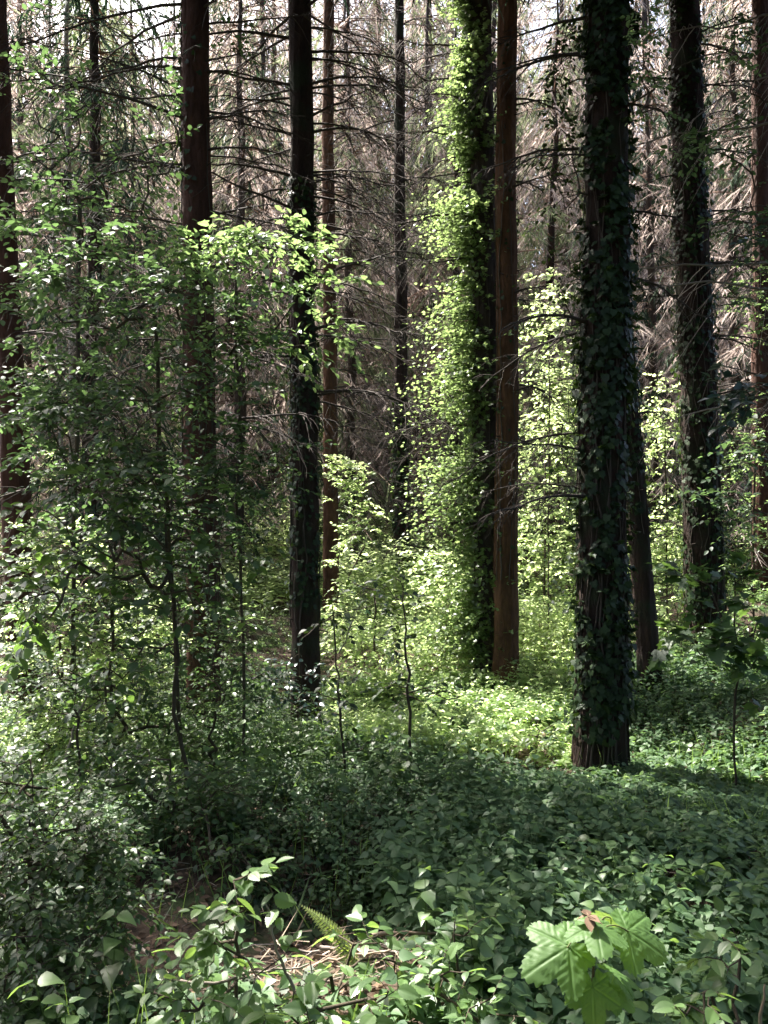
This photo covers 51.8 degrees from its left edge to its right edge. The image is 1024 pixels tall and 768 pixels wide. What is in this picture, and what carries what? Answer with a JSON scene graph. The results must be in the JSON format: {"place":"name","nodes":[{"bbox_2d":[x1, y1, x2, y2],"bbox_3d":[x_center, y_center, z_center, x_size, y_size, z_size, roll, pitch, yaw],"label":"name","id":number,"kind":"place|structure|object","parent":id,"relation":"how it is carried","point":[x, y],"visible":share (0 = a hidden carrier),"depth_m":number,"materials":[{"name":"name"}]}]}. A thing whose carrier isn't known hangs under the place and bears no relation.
{"place":"outdoors","nodes":[
{"label":"outdoors","id":0,"kind":"place"},
{"bbox_2d":[9,0,750,268],"label":"sky","id":1,"kind":"structure","parent":0,"point":[145,2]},
{"bbox_2d":[0,281,767,1023],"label":"ground","id":2,"kind":"structure","parent":0,"point":[216,875],"depth_m":4.72,"materials":[{"name":"soil"}]},
{"bbox_2d":[48,3,67,623],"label":"birch tree","id":3,"kind":"object","parent":2,"relation":"on","point":[54,248],"visible":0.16,"depth_m":13.38,"materials":[{"name":"green plant"}]},
{"bbox_2d":[0,0,131,549],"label":"spruce tree","id":4,"kind":"object","parent":2,"relation":"on","point":[21,191],"visible":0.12,"depth_m":18.87,"materials":[{"name":"brown plant"}]},
{"bbox_2d":[0,0,133,560],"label":"spruce tree","id":5,"kind":"object","parent":2,"relation":"on","point":[22,244],"visible":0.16,"depth_m":15.08,"materials":[{"name":"brown plant"}]},
{"bbox_2d":[64,2,79,626],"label":"birch tree","id":6,"kind":"object","parent":2,"relation":"on","point":[66,42],"visible":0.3,"depth_m":12.97,"materials":[{"name":"green plant"}]},
{"bbox_2d":[8,642,139,835],"bbox_3d":[-1.706,1.342,4.428,0.725,1.258,0.440,0,0,17],"label":"sapling","id":7,"kind":"object","parent":2,"relation":"on","point":[78,716],"visible":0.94,"depth_m":4.40,"materials":[{"name":"green plant"}]},
{"bbox_2d":[0,0,178,716],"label":"spruce tree","id":8,"kind":"object","parent":2,"relation":"on","point":[7,277],"visible":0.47,"depth_m":8.10,"materials":[{"name":"brown plant"}]},
{"bbox_2d":[0,743,182,1023],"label":"bush","id":9,"kind":"object","parent":2,"relation":"on","point":[77,861],"visible":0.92,"depth_m":2.85,"materials":[{"name":"green plant"}]},
{"bbox_2d":[0,0,182,573],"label":"spruce tree","id":10,"kind":"object","parent":2,"relation":"on","point":[78,164],"visible":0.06,"depth_m":17.52,"materials":[{"name":"brown plant"}]},
{"bbox_2d":[0,514,203,784],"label":"bush","id":11,"kind":"object","parent":2,"relation":"on","point":[157,628],"visible":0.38,"depth_m":6.61,"materials":[{"name":"plant"}]},
{"bbox_2d":[0,0,257,765],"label":"young tree","id":12,"kind":"object","parent":2,"relation":"on","point":[70,97],"visible":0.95,"depth_m":6.30,"materials":[{"name":"green plant"}]},
{"bbox_2d":[0,0,258,654],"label":"spruce tree","id":13,"kind":"object","parent":2,"relation":"on","point":[93,6],"visible":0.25,"depth_m":12.90,"materials":[{"name":"brown plant"}]},
{"bbox_2d":[105,46,181,463],"bbox_3d":[-7.667,-7.958,25.921,5.750,14.870,4.932,0,0,2],"label":"spruce tree","id":14,"kind":"object","parent":2,"relation":"on","point":[158,135],"visible":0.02,"depth_m":25.93,"materials":[{"name":"brown plant"}]},
{"bbox_2d":[34,0,258,525],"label":"spruce tree","id":15,"kind":"object","parent":2,"relation":"on","point":[136,107],"visible":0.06,"depth_m":20.13,"materials":[{"name":"brown plant"}]},
{"bbox_2d":[0,439,294,799],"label":"young tree","id":16,"kind":"object","parent":2,"relation":"on","point":[37,629],"visible":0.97,"depth_m":4.68,"materials":[{"name":"green plant"}]},
{"bbox_2d":[0,456,300,765],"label":"bush","id":17,"kind":"object","parent":2,"relation":"on","point":[272,672],"visible":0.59,"depth_m":6.09,"materials":[{"name":"green plant"}]},
{"bbox_2d":[35,712,288,906],"bbox_3d":[-1.155,1.622,4.419,1.793,1.090,1.031,0,0,24],"label":"bush","id":18,"kind":"object","parent":2,"relation":"on","point":[112,771],"visible":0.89,"depth_m":4.29,"materials":[{"name":"green plant"}]},
{"bbox_2d":[103,33,230,512],"bbox_3d":[-6.440,-6.340,22.033,4.545,13.705,5.299,0,0,14],"label":"spruce tree","id":19,"kind":"object","parent":2,"relation":"on","point":[164,199],"visible":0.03,"depth_m":21.73,"materials":[{"name":"brown plant"}]},
{"bbox_2d":[124,0,212,394],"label":"spruce tree","id":20,"kind":"object","parent":2,"relation":"on","point":[174,37],"visible":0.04,"depth_m":38.35,"materials":[{"name":"brown plant"}]},
{"bbox_2d":[0,141,337,768],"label":"young tree","id":21,"kind":"object","parent":2,"relation":"on","point":[45,400],"visible":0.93,"depth_m":5.18,"materials":[{"name":"green plant"}]},
{"bbox_2d":[0,558,339,976],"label":"undergrowth","id":22,"kind":"object","parent":2,"relation":"on","point":[267,735],"visible":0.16,"depth_m":6.70,"materials":[{"name":"green plant"}]},
{"bbox_2d":[101,591,298,814],"bbox_3d":[-1.178,1.549,5.457,1.364,1.946,1.665,0,0,0],"label":"bush","id":23,"kind":"object","parent":2,"relation":"on","point":[215,707],"visible":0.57,"depth_m":5.58,"materials":[{"name":"green plant"}]},
{"bbox_2d":[0,0,430,735],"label":"spruce tree","id":24,"kind":"object","parent":2,"relation":"on","point":[194,14],"visible":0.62,"depth_m":7.90,"materials":[{"name":"brown plant"}]},
{"bbox_2d":[169,0,220,657],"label":"ivy","id":25,"kind":"object","parent":24,"relation":"attached to","point":[188,422],"visible":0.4,"depth_m":7.91,"materials":[{"name":"green plant"}]},
{"bbox_2d":[122,856,308,1023],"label":"bramble","id":26,"kind":"object","parent":2,"relation":"on","point":[202,953],"visible":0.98,"depth_m":2.22,"materials":[{"name":"green plant"}]},
{"bbox_2d":[156,0,286,482],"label":"spruce tree","id":27,"kind":"object","parent":2,"relation":"on","point":[219,65],"visible":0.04,"depth_m":25.87,"materials":[{"name":"brown plant"}]},
{"bbox_2d":[106,0,358,585],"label":"spruce tree","id":28,"kind":"object","parent":2,"relation":"on","point":[245,410],"visible":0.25,"depth_m":17.83,"materials":[{"name":"brown plant"}]},
{"bbox_2d":[179,90,288,492],"bbox_3d":[-4.696,-6.577,24.604,4.066,12.900,4.343,0,0,40],"label":"spruce tree","id":29,"kind":"object","parent":2,"relation":"on","point":[229,319],"visible":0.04,"depth_m":24.30,"materials":[{"name":"brown plant"}]},
{"bbox_2d":[144,205,384,765],"bbox_3d":[-0.764,0.029,5.262,1.537,4.097,1.080,0,0,0],"label":"young tree","id":30,"kind":"object","parent":2,"relation":"on","point":[238,233],"visible":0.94,"depth_m":5.25,"materials":[{"name":"green plant"}]},
{"bbox_2d":[176,0,376,506],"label":"spruce tree","id":31,"kind":"object","parent":2,"relation":"on","point":[254,40],"visible":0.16,"depth_m":23.88,"materials":[{"name":"brown plant"}]},
{"bbox_2d":[108,904,450,998],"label":"dry grass","id":32,"kind":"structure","parent":2,"relation":"on","point":[334,969],"depth_m":3.00,"materials":[{"name":"plant"}]},
{"bbox_2d":[212,0,362,463],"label":"spruce tree","id":33,"kind":"object","parent":2,"relation":"on","point":[273,67],"visible":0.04,"depth_m":28.95,"materials":[{"name":"brown plant"}]},
{"bbox_2d":[221,0,374,478],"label":"spruce tree","id":34,"kind":"object","parent":2,"relation":"on","point":[315,79],"visible":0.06,"depth_m":26.71,"materials":[{"name":"brown plant"}]},
{"bbox_2d":[103,0,522,736],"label":"spruce tree","id":35,"kind":"object","parent":2,"relation":"on","point":[299,62],"visible":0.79,"depth_m":8.50,"materials":[{"name":"brown plant"}]},
{"bbox_2d":[283,176,324,628],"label":"ivy","id":36,"kind":"object","parent":35,"relation":"attached to","point":[303,502],"visible":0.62,"depth_m":8.46,"materials":[{"name":"green plant"}]},
{"bbox_2d":[239,559,395,738],"bbox_3d":[-0.385,1.466,7.911,1.101,1.886,2.357,0,0,35],"label":"bush","id":37,"kind":"object","parent":2,"relation":"on","point":[293,687],"visible":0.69,"depth_m":7.38,"materials":[{"name":"green plant"}]},
{"bbox_2d":[231,0,438,618],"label":"spruce tree","id":38,"kind":"object","parent":2,"relation":"on","point":[330,514],"visible":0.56,"depth_m":14.89,"materials":[{"name":"brown plant"}]},
{"bbox_2d":[301,905,371,984],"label":"fern","id":39,"kind":"object","parent":2,"relation":"on","point":[344,946],"visible":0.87,"depth_m":2.77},
{"bbox_2d":[242,904,431,1023],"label":"bramble","id":40,"kind":"object","parent":2,"relation":"on","point":[309,992],"visible":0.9,"depth_m":2.23,"materials":[{"name":"green plant"}]},
{"bbox_2d":[293,580,389,783],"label":"sapling","id":41,"kind":"object","parent":2,"relation":"on","point":[347,617],"visible":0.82,"depth_m":5.79,"materials":[{"name":"green plant"}]},
{"bbox_2d":[223,3,464,576],"bbox_3d":[-1.019,-5.804,20.005,6.710,15.119,6.691,0,0,-20],"label":"spruce tree","id":42,"kind":"object","parent":2,"relation":"on","point":[352,419],"visible":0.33,"depth_m":19.47,"materials":[{"name":"brown plant"}]},
{"bbox_2d":[275,0,417,497],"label":"spruce tree","id":43,"kind":"object","parent":2,"relation":"on","point":[336,94],"visible":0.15,"depth_m":24.45,"materials":[{"name":"brown plant"}]},
{"bbox_2d":[240,456,454,574],"bbox_3d":[-0.918,-0.045,18.044,5.092,3.191,2.283,0,0,0],"label":"bush","id":44,"kind":"object","parent":2,"relation":"on","point":[344,518],"visible":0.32,"depth_m":17.88,"materials":[{"name":"green plant"}]},
{"bbox_2d":[312,0,389,434],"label":"spruce tree","id":45,"kind":"object","parent":2,"relation":"on","point":[338,8],"visible":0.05,"depth_m":32.46,"materials":[{"name":"brown plant"}]},
{"bbox_2d":[320,454,424,720],"bbox_3d":[0.006,1.261,9.609,1.811,3.898,1.824,0,0,0],"label":"bush","id":46,"kind":"object","parent":2,"relation":"on","point":[378,677],"visible":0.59,"depth_m":9.62,"materials":[{"name":"plant"}]},
{"bbox_2d":[0,416,751,617],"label":"slope plants","id":47,"kind":"object","parent":2,"relation":"on","point":[273,583],"visible":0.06,"depth_m":16.72,"materials":[{"name":"plant"}]},
{"bbox_2d":[315,0,442,469],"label":"spruce tree","id":48,"kind":"object","parent":2,"relation":"on","point":[380,21],"visible":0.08,"depth_m":26.71,"materials":[{"name":"brown plant"}]},
{"bbox_2d":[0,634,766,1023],"bbox_3d":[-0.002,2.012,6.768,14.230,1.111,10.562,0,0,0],"label":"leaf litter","id":49,"kind":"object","parent":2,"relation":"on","point":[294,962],"visible":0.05,"depth_m":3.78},
{"bbox_2d":[0,674,767,1023],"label":"nettle seedlings","id":50,"kind":"object","parent":2,"relation":"on","point":[128,1006],"visible":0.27,"depth_m":4.50,"materials":[{"name":"green plant"}]},
{"bbox_2d":[0,691,767,1023],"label":"broad herbs","id":51,"kind":"object","parent":2,"relation":"on","point":[428,897],"visible":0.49,"depth_m":3.54,"materials":[{"name":"green plant"}]},
{"bbox_2d":[0,676,767,1018],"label":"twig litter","id":52,"kind":"object","parent":2,"relation":"on","point":[312,884],"visible":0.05,"depth_m":3.90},
{"bbox_2d":[2,682,767,1023],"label":"grass","id":53,"kind":"structure","parent":2,"relation":"on","point":[402,882],"depth_m":4.25,"materials":[{"name":"green plant"}]},
{"bbox_2d":[322,0,449,477],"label":"spruce tree","id":54,"kind":"object","parent":2,"relation":"on","point":[384,22],"visible":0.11,"depth_m":26.83,"materials":[{"name":"brown plant"}]},
{"bbox_2d":[312,0,469,590],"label":"spruce tree","id":55,"kind":"object","parent":2,"relation":"on","point":[399,24],"visible":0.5,"depth_m":16.89,"materials":[{"name":"brown plant"}]},
{"bbox_2d":[388,400,413,586],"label":"ivy","id":56,"kind":"object","parent":55,"relation":"attached to","point":[398,472],"visible":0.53,"depth_m":16.85,"materials":[{"name":"green plant"}]},
{"bbox_2d":[37,665,767,1023],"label":"floor ivy","id":57,"kind":"object","parent":2,"relation":"on","point":[313,933],"visible":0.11,"depth_m":4.20,"materials":[{"name":"green plant"}]},
{"bbox_2d":[343,0,464,451],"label":"spruce tree","id":58,"kind":"object","parent":2,"relation":"on","point":[414,46],"visible":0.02,"depth_m":30.00,"materials":[{"name":"brown plant"}]},
{"bbox_2d":[359,560,485,774],"bbox_3d":[0.280,1.354,6.504,1.064,1.934,0.691,0,0,-22],"label":"sapling","id":59,"kind":"object","parent":2,"relation":"on","point":[397,645],"visible":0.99,"depth_m":6.40,"materials":[{"name":"green plant"}]},
{"bbox_2d":[357,0,506,675],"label":"spruce tree","id":60,"kind":"object","parent":2,"relation":"on","point":[478,161],"visible":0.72,"depth_m":10.21,"materials":[{"name":"brown plant"}]},
{"bbox_2d":[385,0,572,690],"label":"ivy","id":61,"kind":"object","parent":60,"relation":"attached to","point":[469,202],"visible":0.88,"depth_m":10.19,"materials":[{"name":"plant"}]},
{"bbox_2d":[337,0,528,518],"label":"spruce tree","id":62,"kind":"object","parent":2,"relation":"on","point":[444,41],"visible":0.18,"depth_m":22.89,"materials":[{"name":"brown plant"}]},
{"bbox_2d":[337,0,536,484],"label":"spruce tree","id":63,"kind":"object","parent":2,"relation":"on","point":[430,47],"visible":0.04,"depth_m":26.04,"materials":[{"name":"brown plant"}]},
{"bbox_2d":[383,544,499,692],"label":"bush","id":64,"kind":"object","parent":2,"relation":"on","point":[421,658],"visible":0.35,"depth_m":10.57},
{"bbox_2d":[316,551,578,767],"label":"clearing plants","id":65,"kind":"object","parent":2,"relation":"on","point":[509,732],"visible":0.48,"depth_m":9.24,"materials":[{"name":"plant"}]},
{"bbox_2d":[147,632,767,1023],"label":"nettle cover","id":66,"kind":"object","parent":2,"relation":"on","point":[513,948],"visible":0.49,"depth_m":4.23,"materials":[{"name":"green plant"}]},
{"bbox_2d":[370,28,547,562],"bbox_3d":[1.679,-4.947,19.219,4.249,13.480,4.538,0,0,1],"label":"ivy","id":67,"kind":"object","parent":2,"relation":"on","point":[434,183],"visible":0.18,"depth_m":18.92,"materials":[{"name":"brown plant"}]},
{"bbox_2d":[399,900,544,1023],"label":"bramble","id":68,"kind":"object","parent":2,"relation":"on","point":[479,1007],"visible":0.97,"depth_m":2.29,"materials":[{"name":"green plant"}]},
{"bbox_2d":[416,0,575,466],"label":"spruce tree","id":69,"kind":"object","parent":2,"relation":"on","point":[494,23],"visible":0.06,"depth_m":26.88,"materials":[{"name":"brown plant"}]},
{"bbox_2d":[327,0,724,771],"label":"spruce tree","id":70,"kind":"object","parent":2,"relation":"on","point":[617,144],"visible":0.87,"depth_m":6.87,"materials":[{"name":"brown plant"}]},
{"bbox_2d":[512,15,594,610],"bbox_3d":[1.545,-1.306,7.051,0.873,6.588,0.748,0,0,-41],"label":"ivy","id":71,"kind":"object","parent":70,"relation":"attached to","point":[565,181],"visible":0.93,"depth_m":6.99,"materials":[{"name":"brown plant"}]},
{"bbox_2d":[560,0,649,767],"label":"ivy","id":72,"kind":"object","parent":70,"relation":"attached to","point":[621,290],"visible":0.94,"depth_m":6.80,"materials":[{"name":"green plant"}]},
{"bbox_2d":[620,0,765,181],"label":"ivy bough","id":73,"kind":"object","parent":70,"relation":"attached to","point":[639,112],"visible":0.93,"depth_m":6.40,"materials":[{"name":"green plant"}]},
{"bbox_2d":[491,0,561,416],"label":"spruce tree","id":74,"kind":"object","parent":2,"relation":"on","point":[538,26],"visible":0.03,"depth_m":33.18,"materials":[{"name":"brown plant"}]},
{"bbox_2d":[485,0,572,691],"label":"spruce tree","id":75,"kind":"object","parent":2,"relation":"on","point":[506,603],"visible":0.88,"depth_m":9.88,"materials":[{"name":"orange plant"}]},
{"bbox_2d":[489,43,521,579],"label":"ivy","id":76,"kind":"object","parent":75,"relation":"attached to","point":[510,341],"visible":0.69,"depth_m":9.88,"materials":[{"name":"green plant"}]},
{"bbox_2d":[515,692,565,755],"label":"sapling","id":77,"kind":"object","parent":2,"relation":"on","point":[545,737],"visible":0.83,"depth_m":7.34,"materials":[{"name":"green plant"}]},
{"bbox_2d":[518,352,577,656],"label":"bush","id":78,"kind":"object","parent":2,"relation":"on","point":[526,573],"visible":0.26,"depth_m":13.37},
{"bbox_2d":[518,290,577,659],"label":"bush","id":79,"kind":"object","parent":2,"relation":"on","point":[538,543],"visible":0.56,"depth_m":11.96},
{"bbox_2d":[518,267,577,590],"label":"bush","id":80,"kind":"object","parent":2,"relation":"on","point":[540,337],"visible":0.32,"depth_m":16.44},
{"bbox_2d":[517,0,584,460],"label":"spruce tree","id":81,"kind":"object","parent":2,"relation":"on","point":[567,16],"visible":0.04,"depth_m":27.88,"materials":[{"name":"brown plant"}]},
{"bbox_2d":[466,0,647,532],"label":"spruce tree","id":82,"kind":"object","parent":2,"relation":"on","point":[548,244],"visible":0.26,"depth_m":20.80,"materials":[{"name":"brown plant"}]},
{"bbox_2d":[496,0,666,459],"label":"spruce tree","id":83,"kind":"object","parent":2,"relation":"on","point":[547,8],"visible":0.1,"depth_m":27.92,"materials":[{"name":"brown plant"}]},
{"bbox_2d":[519,908,668,1023],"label":"maple seedling","id":84,"kind":"object","parent":2,"relation":"on","point":[562,956],"visible":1,"depth_m":1.94,"materials":[{"name":"green plant"}]},
{"bbox_2d":[520,0,672,486],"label":"spruce tree","id":85,"kind":"object","parent":2,"relation":"on","point":[581,158],"visible":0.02,"depth_m":24.80,"materials":[{"name":"brown plant"}]},
{"bbox_2d":[527,0,721,699],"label":"spruce tree","id":86,"kind":"object","parent":2,"relation":"on","point":[646,632],"visible":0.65,"depth_m":9.09,"materials":[{"name":"brown plant"}]},
{"bbox_2d":[581,94,652,533],"bbox_3d":[2.714,-2.332,9.197,0.810,5.166,0.438,0,0,0],"label":"ivy","id":87,"kind":"object","parent":86,"relation":"attached to","point":[642,442],"visible":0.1,"depth_m":9.07,"materials":[{"name":"green plant"}]},
{"bbox_2d":[531,0,746,490],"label":"spruce tree","id":88,"kind":"object","parent":2,"relation":"on","point":[643,17],"visible":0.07,"depth_m":23.74,"materials":[{"name":"brown plant"}]},
{"bbox_2d":[519,0,767,492],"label":"spruce tree","id":89,"kind":"object","parent":2,"relation":"on","point":[759,263],"visible":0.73,"depth_m":7.92,"materials":[{"name":"red plant"}]},
{"bbox_2d":[547,0,751,547],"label":"spruce tree","id":90,"kind":"object","parent":2,"relation":"on","point":[646,160],"visible":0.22,"depth_m":17.92,"materials":[{"name":"brown plant"}]},
{"bbox_2d":[562,0,767,657],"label":"spruce tree","id":91,"kind":"object","parent":2,"relation":"on","point":[688,16],"visible":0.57,"depth_m":10.82,"materials":[{"name":"brown plant"}]},
{"bbox_2d":[662,0,732,643],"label":"ivy","id":92,"kind":"object","parent":91,"relation":"attached to","point":[698,338],"visible":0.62,"depth_m":10.80,"materials":[{"name":"green plant"}]},
{"bbox_2d":[631,371,707,666],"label":"bush","id":93,"kind":"object","parent":2,"relation":"on","point":[663,431],"visible":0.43,"depth_m":12.43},
{"bbox_2d":[575,559,767,794],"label":"bank plants","id":94,"kind":"object","parent":2,"relation":"on","point":[722,762],"visible":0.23,"depth_m":6.88,"materials":[{"name":"green plant"}]},
{"bbox_2d":[628,0,750,479],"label":"spruce tree","id":95,"kind":"object","parent":2,"relation":"on","point":[727,181],"visible":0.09,"depth_m":23.57,"materials":[{"name":"brown plant"}]},
{"bbox_2d":[627,0,752,562],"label":"spruce tree","id":96,"kind":"object","parent":2,"relation":"on","point":[734,186],"visible":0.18,"depth_m":16.36,"materials":[{"name":"brown plant"}]},
{"bbox_2d":[634,1,751,470],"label":"spruce tree","id":97,"kind":"object","parent":2,"relation":"on","point":[728,71],"visible":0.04,"depth_m":25.03,"materials":[{"name":"brown plant"}]},
{"bbox_2d":[634,0,767,600],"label":"spruce tree","id":98,"kind":"object","parent":2,"relation":"on","point":[760,197],"visible":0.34,"depth_m":13.37,"materials":[{"name":"red plant"}]},
{"bbox_2d":[658,59,752,495],"bbox_3d":[10.223,-6.199,21.084,6.112,13.771,6.094,0,0,4],"label":"spruce tree","id":99,"kind":"object","parent":2,"relation":"on","point":[726,214],"visible":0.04,"depth_m":20.99,"materials":[{"name":"brown plant"}]},
{"bbox_2d":[647,549,767,785],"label":"sapling","id":100,"kind":"object","parent":2,"relation":"on","point":[746,649],"visible":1,"depth_m":6.04,"materials":[{"name":"green plant"}]},
{"bbox_2d":[664,0,751,431],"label":"spruce tree","id":101,"kind":"object","parent":2,"relation":"on","point":[728,5],"visible":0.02,"depth_m":28.24,"materials":[{"name":"brown plant"}]},
{"bbox_2d":[651,896,767,1023],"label":"bramble","id":102,"kind":"object","parent":2,"relation":"on","point":[690,1012],"visible":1,"depth_m":2.23,"materials":[{"name":"green plant"}]},
{"bbox_2d":[652,12,767,554],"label":"young tree","id":103,"kind":"object","parent":2,"relation":"on","point":[759,443],"visible":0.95,"depth_m":7.36,"materials":[{"name":"green plant"}]},
{"bbox_2d":[653,0,767,587],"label":"spruce tree","id":104,"kind":"object","parent":2,"relation":"on","point":[732,237],"visible":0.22,"depth_m":15.38,"materials":[{"name":"brown plant"}]},
{"bbox_2d":[698,217,767,535],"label":"bush","id":105,"kind":"object","parent":2,"relation":"on","point":[734,402],"visible":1,"depth_m":6.52,"materials":[{"name":"green leaf"}]},
{"bbox_2d":[703,233,767,654],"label":"bush","id":106,"kind":"object","parent":2,"relation":"on","point":[754,536],"visible":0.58,"depth_m":11.21,"materials":[{"name":"green plant"}]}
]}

